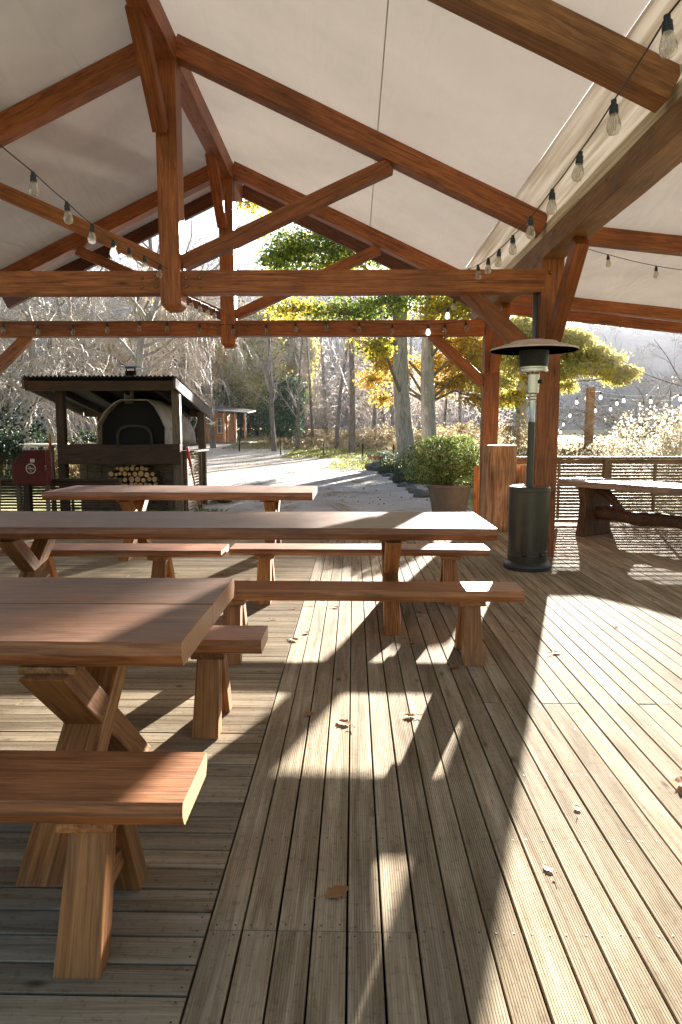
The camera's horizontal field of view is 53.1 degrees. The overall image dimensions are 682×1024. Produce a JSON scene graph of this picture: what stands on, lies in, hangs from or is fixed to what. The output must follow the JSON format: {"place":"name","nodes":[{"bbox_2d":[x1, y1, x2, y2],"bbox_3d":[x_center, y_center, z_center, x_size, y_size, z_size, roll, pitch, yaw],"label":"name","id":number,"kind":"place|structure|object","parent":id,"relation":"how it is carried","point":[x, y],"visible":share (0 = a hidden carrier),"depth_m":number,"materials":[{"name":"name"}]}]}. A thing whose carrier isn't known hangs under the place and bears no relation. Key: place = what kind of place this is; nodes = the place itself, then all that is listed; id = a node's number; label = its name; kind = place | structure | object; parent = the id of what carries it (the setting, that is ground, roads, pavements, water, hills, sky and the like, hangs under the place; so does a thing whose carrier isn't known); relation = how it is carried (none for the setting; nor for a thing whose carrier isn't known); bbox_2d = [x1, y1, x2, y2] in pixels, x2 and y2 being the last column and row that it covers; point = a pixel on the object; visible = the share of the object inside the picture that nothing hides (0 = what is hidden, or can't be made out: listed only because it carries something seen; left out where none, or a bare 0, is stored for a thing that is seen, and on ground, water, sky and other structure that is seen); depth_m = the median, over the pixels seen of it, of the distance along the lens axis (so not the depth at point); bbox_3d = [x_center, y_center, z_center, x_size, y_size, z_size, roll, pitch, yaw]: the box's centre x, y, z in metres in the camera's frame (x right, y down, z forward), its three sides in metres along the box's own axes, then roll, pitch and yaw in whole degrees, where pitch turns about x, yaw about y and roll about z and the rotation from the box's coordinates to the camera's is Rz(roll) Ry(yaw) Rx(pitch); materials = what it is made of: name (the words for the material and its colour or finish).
{"place":"outdoors","nodes":[
{"label":"outdoors","id":0,"kind":"place"},
{"bbox_2d":[54,442,472,511],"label":"gravel drive","id":1,"kind":"structure","parent":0,"point":[354,492],"depth_m":20.30,"materials":[{"name":"gravel"}]},
{"bbox_2d":[0,297,154,464],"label":"bare tree","id":2,"kind":"object","parent":1,"relation":"on","point":[50,346],"visible":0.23,"depth_m":30.24,"materials":[{"name":"grey plant"}]},
{"bbox_2d":[20,366,211,510],"bbox_3d":[-4.173,-1.410,13.371,2.720,2.750,2.970,0,7,1],"label":"oven shelter","id":3,"kind":"object","parent":1,"relation":"on","point":[85,396],"visible":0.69,"depth_m":12.24,"materials":[{"name":"brown wood"}]},
{"bbox_2d":[97,391,195,443],"bbox_3d":[-3.871,-1.922,13.425,1.900,1.154,2.170,0,7,1],"label":"pizza oven","id":4,"kind":"object","parent":3,"relation":"on","point":[128,419],"visible":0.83,"depth_m":12.58,"materials":[{"name":"paint"}]},
{"bbox_2d":[93,312,157,375],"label":"autumn tree","id":5,"kind":"object","parent":1,"relation":"on","point":[109,365],"visible":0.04,"depth_m":51.68,"materials":[{"name":"grey plant"}]},
{"bbox_2d":[28,232,242,431],"bbox_3d":[-7.180,-5.670,23.837,8.122,8.732,4.165,0,7,1],"label":"bare tree","id":6,"kind":"object","parent":1,"relation":"on","point":[138,359],"visible":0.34,"depth_m":23.90,"materials":[{"name":"grey plant"}]},
{"bbox_2d":[98,214,256,371],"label":"bare tree","id":7,"kind":"object","parent":1,"relation":"on","point":[151,248],"visible":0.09,"depth_m":43.40,"materials":[{"name":"grey plant"}]},
{"bbox_2d":[186,447,199,508],"bbox_3d":[-2.636,-0.568,12.346,0.311,1.210,0.071,-2,7,-18],"label":"fire rake","id":8,"kind":"object","parent":1,"relation":"on","point":[188,455],"visible":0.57,"depth_m":12.27,"materials":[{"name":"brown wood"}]},
{"bbox_2d":[182,449,208,510],"bbox_3d":[-2.762,-0.588,13.031,0.262,1.199,1.311,0,7,1],"label":"side screen","id":9,"kind":"object","parent":1,"relation":"on","point":[186,472],"visible":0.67,"depth_m":12.97,"materials":[{"name":"brown wood"}]},
{"bbox_2d":[248,309,304,451],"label":"slim bare tree","id":10,"kind":"object","parent":1,"relation":"on","point":[271,413],"visible":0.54,"depth_m":43.70,"materials":[{"name":"grey plant"}]},
{"bbox_2d":[189,447,429,504],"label":"leaf litter","id":11,"kind":"object","parent":1,"relation":"on","point":[294,473],"visible":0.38,"depth_m":25.35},
{"bbox_2d":[328,296,359,447],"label":"slim bare tree","id":12,"kind":"object","parent":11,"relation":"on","point":[340,396],"visible":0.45,"depth_m":47.23,"materials":[{"name":"grey plant"}]},
{"bbox_2d":[392,466,427,483],"bbox_3d":[2.098,-1.080,20.026,1.184,0.548,1.176,-3,7,-23],"label":"border plant","id":13,"kind":"object","parent":1,"relation":"on","point":[398,475],"visible":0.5,"depth_m":19.77,"materials":[{"name":"teal plant"}]},
{"bbox_2d":[398,434,479,511],"bbox_3d":[1.792,-0.722,12.767,1.809,1.489,1.107,5,9,36],"label":"potted shrub","id":14,"kind":"object","parent":1,"relation":"on","point":[449,490],"visible":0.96,"depth_m":12.34,"materials":[{"name":"green plant"}]},
{"bbox_2d":[182,540,469,1023],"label":"deck subframe","id":15,"kind":"object","parent":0,"point":[346,988],"depth_m":2.34,"materials":[{"name":"wood"}]},
{"bbox_2d":[0,539,321,1023],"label":"deck side","id":16,"kind":"structure","parent":15,"relation":"on","point":[161,919],"depth_m":2.39,"materials":[{"name":"wood"}]},
{"bbox_2d":[11,450,51,510],"bbox_3d":[-4.929,-0.435,10.888,0.562,1.107,0.220,0,7,1],"label":"red cabinet","id":17,"kind":"object","parent":16,"relation":"on","point":[31,467],"visible":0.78,"depth_m":10.78,"materials":[{"name":"metal"}]},
{"bbox_2d":[1,478,122,510],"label":"slatted screen","id":18,"kind":"object","parent":16,"relation":"on","point":[28,497],"visible":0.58,"depth_m":11.32,"materials":[{"name":"brown wood"}]},
{"bbox_2d":[0,750,206,979],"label":"plank bench","id":19,"kind":"object","parent":16,"relation":"on","point":[98,806],"visible":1,"depth_m":1.84,"materials":[{"name":"brown wood"}]},
{"bbox_2d":[0,543,228,577],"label":"plank bench","id":20,"kind":"object","parent":16,"relation":"on","point":[160,556],"visible":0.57,"depth_m":5.59,"materials":[{"name":"brown wood"}]},
{"bbox_2d":[0,577,233,886],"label":"trestle table","id":21,"kind":"object","parent":16,"relation":"on","point":[73,648],"visible":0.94,"depth_m":2.41,"materials":[{"name":"brown wood"}]},
{"bbox_2d":[42,485,316,560],"bbox_3d":[-1.766,0.106,7.884,2.940,0.752,0.977,0,7,1],"label":"trestle table","id":22,"kind":"object","parent":16,"relation":"on","point":[270,497],"visible":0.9,"depth_m":7.48,"materials":[{"name":"brown wood"}]},
{"bbox_2d":[190,625,267,738],"bbox_3d":[-1.429,0.802,3.336,2.123,0.451,0.383,0,7,1],"label":"plank bench","id":23,"kind":"object","parent":16,"relation":"on","point":[213,696],"visible":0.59,"depth_m":3.19,"materials":[{"name":"brown wood"}]},
{"bbox_2d":[0,511,497,634],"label":"trestle table","id":24,"kind":"object","parent":16,"relation":"on","point":[390,531],"visible":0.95,"depth_m":4.88,"materials":[{"name":"brown wood"}]},
{"bbox_2d":[229,543,489,605],"bbox_3d":[0.152,0.512,5.755,2.135,0.450,0.433,0,7,1],"label":"plank bench","id":25,"kind":"object","parent":16,"relation":"on","point":[264,554],"visible":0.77,"depth_m":5.61,"materials":[{"name":"brown wood"}]},
{"bbox_2d":[222,581,524,666],"bbox_3d":[0.057,0.685,4.312,2.120,0.451,0.403,0,7,1],"label":"plank bench","id":26,"kind":"object","parent":16,"relation":"on","point":[471,599],"visible":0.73,"depth_m":4.17,"materials":[{"name":"brown wood"}]},
{"bbox_2d":[181,517,681,1023],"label":"deck","id":27,"kind":"structure","parent":15,"relation":"on","point":[525,739],"depth_m":2.56,"materials":[{"name":"wood"}]},
{"bbox_2d":[310,885,348,898],"bbox_3d":[-0.034,1.168,2.101,0.120,0.014,0.066,0,7,-2],"label":"dry leaf","id":28,"kind":"object","parent":27,"relation":"on","point":[337,891],"visible":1,"depth_m":2.11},
{"bbox_2d":[0,0,681,556],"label":"timber pavilion","id":29,"kind":"structure","parent":27,"relation":"on","point":[416,146],"depth_m":7.29,"materials":[{"name":"wood"}]},
{"bbox_2d":[0,144,228,317],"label":"string light","id":30,"kind":"object","parent":29,"relation":"hanging from","point":[33,181],"visible":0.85,"depth_m":5.16,"materials":[{"name":"black wire"},{"name":"dark plastic"},{"name":"clear glass"}]},
{"bbox_2d":[1,320,468,334],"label":"string light","id":31,"kind":"object","parent":29,"relation":"hanging from","point":[295,325],"visible":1,"depth_m":10.73,"materials":[{"name":"black plastic"}]},
{"bbox_2d":[426,0,680,318],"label":"string light","id":32,"kind":"object","parent":29,"relation":"hanging from","point":[666,27],"visible":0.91,"depth_m":3.18,"materials":[{"name":"black wire"},{"name":"dark plastic"},{"name":"clear glass"}]},
{"bbox_2d":[588,249,681,278],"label":"string light","id":33,"kind":"object","parent":29,"relation":"hanging from","point":[608,259],"visible":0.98,"depth_m":8.10,"materials":[{"name":"black plastic"}]},
{"bbox_2d":[473,466,479,515],"bbox_3d":[2.057,-0.261,10.392,0.092,0.883,0.042,1,2,1],"label":"leaning board","id":34,"kind":"object","parent":27,"relation":"on","point":[476,475],"visible":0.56,"depth_m":10.37,"materials":[{"name":"brown wood"}]},
{"bbox_2d":[479,445,516,531],"bbox_3d":[2.244,-0.347,9.726,0.501,1.210,0.499,0,7,1],"label":"log stump","id":35,"kind":"object","parent":27,"relation":"on","point":[499,466],"visible":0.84,"depth_m":9.54,"materials":[{"name":"brown wood"}]},
{"bbox_2d":[515,464,526,484],"bbox_3d":[2.659,-0.233,9.991,0.331,0.920,0.335,0,7,1],"label":"log stump","id":36,"kind":"object","parent":27,"relation":"on","point":[520,473],"visible":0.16,"depth_m":9.81,"materials":[{"name":"brown wood"}]},
{"bbox_2d":[490,339,579,572],"bbox_3d":[1.929,-0.571,6.947,0.869,2.317,0.869,0,7,1],"label":"patio heater","id":37,"kind":"object","parent":27,"relation":"on","point":[528,516],"visible":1,"depth_m":6.85,"materials":[{"name":"metal"}]},
{"bbox_2d":[558,477,681,536],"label":"slab table","id":38,"kind":"object","parent":27,"relation":"on","point":[597,513],"visible":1,"depth_m":8.99,"materials":[{"name":"brown wood"}]},
{"bbox_2d":[517,456,681,522],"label":"slatted screen","id":39,"kind":"object","parent":15,"relation":"on","point":[606,468],"visible":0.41,"depth_m":10.20,"materials":[{"name":"brown wood"}]},
{"bbox_2d":[1,0,650,429],"label":"sky","id":40,"kind":"structure","parent":0,"point":[239,215],"materials":[{"name":"white"}]},
{"bbox_2d":[0,296,681,429],"bbox_3d":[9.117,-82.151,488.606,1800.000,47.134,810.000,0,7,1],"label":"hills","id":41,"kind":"structure","parent":0,"point":[624,340],"depth_m":138.17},
{"bbox_2d":[0,246,681,427],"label":"woodland","id":42,"kind":"object","parent":41,"relation":"on","point":[648,347],"visible":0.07,"depth_m":119.61,"materials":[{"name":"plant"}]},
{"bbox_2d":[0,430,681,514],"bbox_3d":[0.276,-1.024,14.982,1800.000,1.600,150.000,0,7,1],"label":"ground","id":43,"kind":"structure","parent":0,"point":[470,502],"depth_m":44.56,"materials":[{"name":"soil"}]},
{"bbox_2d":[0,400,40,510],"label":"dark bush","id":44,"kind":"object","parent":43,"relation":"on","point":[7,447],"visible":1,"depth_m":9.96,"materials":[{"name":"green plant"}]},
{"bbox_2d":[0,409,55,477],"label":"thicket","id":45,"kind":"object","parent":43,"relation":"on","point":[39,435],"visible":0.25,"depth_m":19.93,"materials":[{"name":"green plant"}]},
{"bbox_2d":[2,440,79,477],"bbox_3d":[-8.787,-1.486,20.304,2.984,1.305,2.720,7,9,43],"label":"thicket","id":46,"kind":"object","parent":43,"relation":"on","point":[75,469],"visible":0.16,"depth_m":19.79,"materials":[{"name":"green plant"}]},
{"bbox_2d":[17,443,69,510],"bbox_3d":[-5.527,-0.609,12.722,0.680,1.315,0.800,0,7,1],"label":"outdoor worktop","id":47,"kind":"object","parent":43,"relation":"on","point":[51,458],"visible":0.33,"depth_m":12.36,"materials":[{"name":"brown"}]},
{"bbox_2d":[0,297,89,452],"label":"bare tree","id":48,"kind":"object","parent":43,"relation":"on","point":[11,390],"visible":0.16,"depth_m":29.96,"materials":[{"name":"grey plant"}]},
{"bbox_2d":[0,254,142,450],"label":"bare tree","id":49,"kind":"object","parent":43,"relation":"on","point":[30,368],"visible":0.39,"depth_m":19.08,"materials":[{"name":"grey plant"}]},
{"bbox_2d":[2,255,153,447],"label":"bare tree","id":50,"kind":"object","parent":43,"relation":"on","point":[67,365],"visible":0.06,"depth_m":42.66,"materials":[{"name":"grey plant"}]},
{"bbox_2d":[67,429,96,466],"bbox_3d":[-8.411,-2.369,24.798,3.364,2.031,2.818,5,8,34],"label":"thicket","id":51,"kind":"object","parent":43,"relation":"on","point":[86,437],"visible":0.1,"depth_m":24.64,"materials":[{"name":"green plant"}]},
{"bbox_2d":[9,267,174,432],"bbox_3d":[-13.729,-8.918,37.312,8.302,11.990,10.564,-6,9,-39],"label":"bare tree","id":52,"kind":"object","parent":43,"relation":"on","point":[59,311],"visible":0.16,"depth_m":36.97,"materials":[{"name":"grey plant"}]},
{"bbox_2d":[59,252,241,397],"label":"bare tree","id":53,"kind":"object","parent":43,"relation":"on","point":[122,364],"visible":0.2,"depth_m":40.29,"materials":[{"name":"grey plant"}]},
{"bbox_2d":[129,297,205,395],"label":"autumn tree","id":54,"kind":"object","parent":43,"relation":"on","point":[172,353],"visible":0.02,"depth_m":55.33,"materials":[{"name":"grey plant"}]},
{"bbox_2d":[117,236,245,422],"bbox_3d":[-7.551,-7.897,32.920,5.578,10.940,7.937,-4,8,-30],"label":"weeping tree","id":55,"kind":"object","parent":43,"relation":"on","point":[182,371],"visible":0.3,"depth_m":32.84,"materials":[{"name":"grey plant"}]},
{"bbox_2d":[113,222,260,447],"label":"bare tree","id":56,"kind":"object","parent":43,"relation":"on","point":[212,440],"visible":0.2,"depth_m":45.81,"materials":[{"name":"grey plant"}]},
{"bbox_2d":[186,369,212,441],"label":"feathery shrub","id":57,"kind":"object","parent":43,"relation":"on","point":[193,422],"visible":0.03,"depth_m":56.79,"materials":[{"name":"beige plant"}]},
{"bbox_2d":[187,359,227,438],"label":"feathery shrub","id":58,"kind":"object","parent":43,"relation":"on","point":[216,395],"visible":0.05,"depth_m":59.00,"materials":[{"name":"beige plant"}]},
{"bbox_2d":[186,315,234,403],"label":"autumn tree","id":59,"kind":"object","parent":43,"relation":"on","point":[219,357],"visible":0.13,"depth_m":61.35,"materials":[{"name":"grey plant"}]},
{"bbox_2d":[197,368,252,438],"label":"feathery shrub","id":60,"kind":"object","parent":43,"relation":"on","point":[224,391],"visible":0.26,"depth_m":62.93,"materials":[{"name":"beige plant"}]},
{"bbox_2d":[196,405,256,443],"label":"porch cabin","id":61,"kind":"object","parent":43,"relation":"on","point":[225,428],"visible":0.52,"depth_m":55.67,"materials":[{"name":"brown wood"}]},
{"bbox_2d":[213,319,268,437],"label":"autumn tree","id":62,"kind":"object","parent":43,"relation":"on","point":[240,384],"visible":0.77,"depth_m":63.16,"materials":[{"name":"grey plant"}]},
{"bbox_2d":[216,390,269,437],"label":"feathery shrub","id":63,"kind":"object","parent":43,"relation":"on","point":[254,426],"visible":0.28,"depth_m":64.43,"materials":[{"name":"teal plant"}]},
{"bbox_2d":[1,319,515,438],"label":"twig thicket","id":64,"kind":"object","parent":43,"relation":"on","point":[414,404],"visible":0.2,"depth_m":63.93,"materials":[{"name":"plant"}]},
{"bbox_2d":[235,297,292,436],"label":"autumn tree","id":65,"kind":"object","parent":43,"relation":"on","point":[276,347],"visible":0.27,"depth_m":64.40,"materials":[{"name":"grey plant"}]},
{"bbox_2d":[239,389,289,436],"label":"feathery shrub","id":66,"kind":"object","parent":43,"relation":"on","point":[263,426],"visible":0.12,"depth_m":65.64,"materials":[{"name":"green plant"}]},
{"bbox_2d":[258,370,307,443],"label":"evergreen shrub","id":67,"kind":"object","parent":43,"relation":"on","point":[287,420],"visible":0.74,"depth_m":51.08,"materials":[{"name":"green plant"}]},
{"bbox_2d":[265,304,304,412],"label":"autumn tree","id":68,"kind":"object","parent":43,"relation":"on","point":[290,356],"visible":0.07,"depth_m":72.62,"materials":[{"name":"grey plant"}]},
{"bbox_2d":[274,352,295,409],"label":"autumn tree","id":69,"kind":"object","parent":43,"relation":"on","point":[289,367],"depth_m":70.04,"materials":[{"name":"grey plant"}]},
{"bbox_2d":[275,317,314,449],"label":"slim bare tree","id":70,"kind":"object","parent":43,"relation":"on","point":[298,403],"visible":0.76,"depth_m":45.40,"materials":[{"name":"grey plant"}]},
{"bbox_2d":[257,429,332,443],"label":"thicket","id":71,"kind":"object","parent":43,"relation":"on","point":[306,433],"visible":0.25,"depth_m":53.40,"materials":[{"name":"brown plant"}]},
{"bbox_2d":[282,337,328,415],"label":"autumn tree","id":72,"kind":"object","parent":43,"relation":"on","point":[295,355],"visible":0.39,"depth_m":72.04,"materials":[{"name":"yellow plant"}]},
{"bbox_2d":[294,317,324,444],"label":"slim bare tree","id":73,"kind":"object","parent":43,"relation":"on","point":[311,404],"visible":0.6,"depth_m":51.38,"materials":[{"name":"grey plant"}]},
{"bbox_2d":[305,296,340,433],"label":"slim bare tree","id":74,"kind":"object","parent":43,"relation":"on","point":[322,367],"visible":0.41,"depth_m":64.75,"materials":[{"name":"grey plant"}]},
{"bbox_2d":[235,199,422,464],"bbox_3d":[0.667,-8.339,28.233,10.278,13.079,6.632,-4,8,-28],"label":"tall autumn tree","id":75,"kind":"object","parent":43,"relation":"on","point":[302,252],"visible":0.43,"depth_m":27.60,"materials":[{"name":"green plant"}]},
{"bbox_2d":[4,442,680,511],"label":"grass","id":76,"kind":"structure","parent":43,"relation":"on","point":[319,454],"depth_m":38.09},
{"bbox_2d":[320,249,377,453],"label":"slim bare tree","id":77,"kind":"object","parent":43,"relation":"on","point":[352,393],"visible":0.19,"depth_m":41.20,"materials":[{"name":"grey plant"}]},
{"bbox_2d":[343,296,364,430],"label":"slim bare tree","id":78,"kind":"object","parent":43,"relation":"on","point":[346,424],"visible":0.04,"depth_m":83.11,"materials":[{"name":"grey plant"}]},
{"bbox_2d":[324,424,395,446],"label":"thicket","id":79,"kind":"object","parent":43,"relation":"on","point":[346,433],"visible":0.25,"depth_m":49.42,"materials":[{"name":"brown plant"}]},
{"bbox_2d":[356,296,382,432],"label":"slim bare tree","id":80,"kind":"object","parent":43,"relation":"on","point":[374,415],"visible":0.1,"depth_m":55.27,"materials":[{"name":"grey plant"}]},
{"bbox_2d":[353,296,385,433],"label":"slim bare tree","id":81,"kind":"object","parent":43,"relation":"on","point":[363,400],"visible":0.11,"depth_m":69.22,"materials":[{"name":"grey plant"}]},
{"bbox_2d":[346,337,393,422],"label":"autumn tree","id":82,"kind":"object","parent":43,"relation":"on","point":[361,359],"visible":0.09,"depth_m":77.91,"materials":[{"name":"grey plant"}]},
{"bbox_2d":[365,462,381,470],"bbox_3d":[1.319,-1.701,26.512,0.783,0.477,0.815,2,7,20],"label":"rock","id":83,"kind":"object","parent":43,"relation":"on","point":[375,467],"visible":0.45,"depth_m":26.19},
{"bbox_2d":[355,451,396,462],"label":"border plant","id":84,"kind":"object","parent":43,"relation":"on","point":[381,454],"visible":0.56,"depth_m":30.76,"materials":[{"name":"teal plant"}]},
{"bbox_2d":[372,310,394,442],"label":"slim bare tree","id":85,"kind":"object","parent":43,"relation":"on","point":[391,407],"visible":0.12,"depth_m":54.07,"materials":[{"name":"grey plant"}]},
{"bbox_2d":[355,420,420,450],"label":"thicket","id":86,"kind":"object","parent":43,"relation":"on","point":[380,443],"visible":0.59,"depth_m":45.53,"materials":[{"name":"beige plant"}]},
{"bbox_2d":[378,453,408,473],"bbox_3d":[1.857,-1.688,24.016,1.112,0.800,1.141,0,7,1],"label":"border plant","id":87,"kind":"object","parent":43,"relation":"on","point":[387,468],"visible":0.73,"depth_m":23.73,"materials":[{"name":"teal plant"}]},
{"bbox_2d":[392,311,417,403],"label":"slim bare tree","id":88,"kind":"object","parent":43,"relation":"on","point":[410,349],"visible":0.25,"depth_m":58.36,"materials":[{"name":"grey plant"}]},
{"bbox_2d":[352,296,522,461],"bbox_3d":[5.371,-8.168,30.875,8.006,12.016,7.710,-3,8,-26],"label":"tall autumn tree","id":89,"kind":"object","parent":43,"relation":"on","point":[432,364],"visible":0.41,"depth_m":31.21,"materials":[{"name":"yellow plant"}]},
{"bbox_2d":[435,370,448,435],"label":"slim bare tree","id":90,"kind":"object","parent":43,"relation":"on","point":[445,411],"visible":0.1,"depth_m":47.24,"materials":[{"name":"grey plant"}]},
{"bbox_2d":[414,423,479,449],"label":"thicket","id":91,"kind":"object","parent":43,"relation":"on","point":[439,435],"visible":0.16,"depth_m":43.33,"materials":[{"name":"beige plant"}]},
{"bbox_2d":[250,432,656,459],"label":"tawny grass","id":92,"kind":"structure","parent":43,"relation":"on","point":[321,440],"depth_m":46.99,"materials":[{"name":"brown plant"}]},
{"bbox_2d":[451,319,465,432],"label":"slim bare tree","id":93,"kind":"object","parent":43,"relation":"on","point":[460,414],"visible":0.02,"depth_m":61.16,"materials":[{"name":"grey plant"}]},
{"bbox_2d":[419,414,565,447],"bbox_3d":[8.966,-4.466,39.607,8.952,2.471,2.405,0,7,1],"label":"thicket","id":94,"kind":"object","parent":43,"relation":"on","point":[503,431],"visible":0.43,"depth_m":39.37,"materials":[{"name":"beige plant"}]},
{"bbox_2d":[466,316,643,445],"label":"tall autumn tree","id":95,"kind":"object","parent":43,"relation":"on","point":[573,364],"visible":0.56,"depth_m":43.93,"materials":[{"name":"yellow plant"}]},
{"bbox_2d":[512,432,637,473],"bbox_3d":[8.216,-1.994,23.643,5.573,1.544,2.459,0,7,1],"label":"thicket","id":96,"kind":"object","parent":43,"relation":"on","point":[574,452],"visible":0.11,"depth_m":23.61,"materials":[{"name":"beige plant"}]},
{"bbox_2d":[583,387,594,467],"bbox_3d":[8.600,-2.789,23.682,0.242,3.030,0.244,0,7,1],"label":"light pole","id":97,"kind":"object","parent":43,"relation":"on","point":[589,416],"visible":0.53,"depth_m":23.54,"materials":[{"name":"brown wood"}]},
{"bbox_2d":[592,391,681,403],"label":"string light","id":98,"kind":"object","parent":97,"relation":"hanging from","point":[650,401],"visible":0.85,"depth_m":22.18,"materials":[{"name":"glass"}]},
{"bbox_2d":[520,327,681,453],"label":"bare shrub","id":99,"kind":"object","parent":43,"relation":"on","point":[675,380],"visible":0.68,"depth_m":24.79,"materials":[{"name":"grey plant"}]},
{"bbox_2d":[559,358,681,480],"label":"bare shrub","id":100,"kind":"object","parent":43,"relation":"on","point":[655,402],"visible":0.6,"depth_m":20.25,"materials":[{"name":"grey plant"}]},
{"bbox_2d":[570,374,681,480],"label":"bare shrub","id":101,"kind":"object","parent":43,"relation":"on","point":[632,412],"visible":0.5,"depth_m":16.65,"materials":[{"name":"grey plant"}]},
{"bbox_2d":[573,404,681,502],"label":"bright shrub","id":102,"kind":"object","parent":43,"relation":"on","point":[669,449],"visible":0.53,"depth_m":14.73,"materials":[{"name":"white plant"}]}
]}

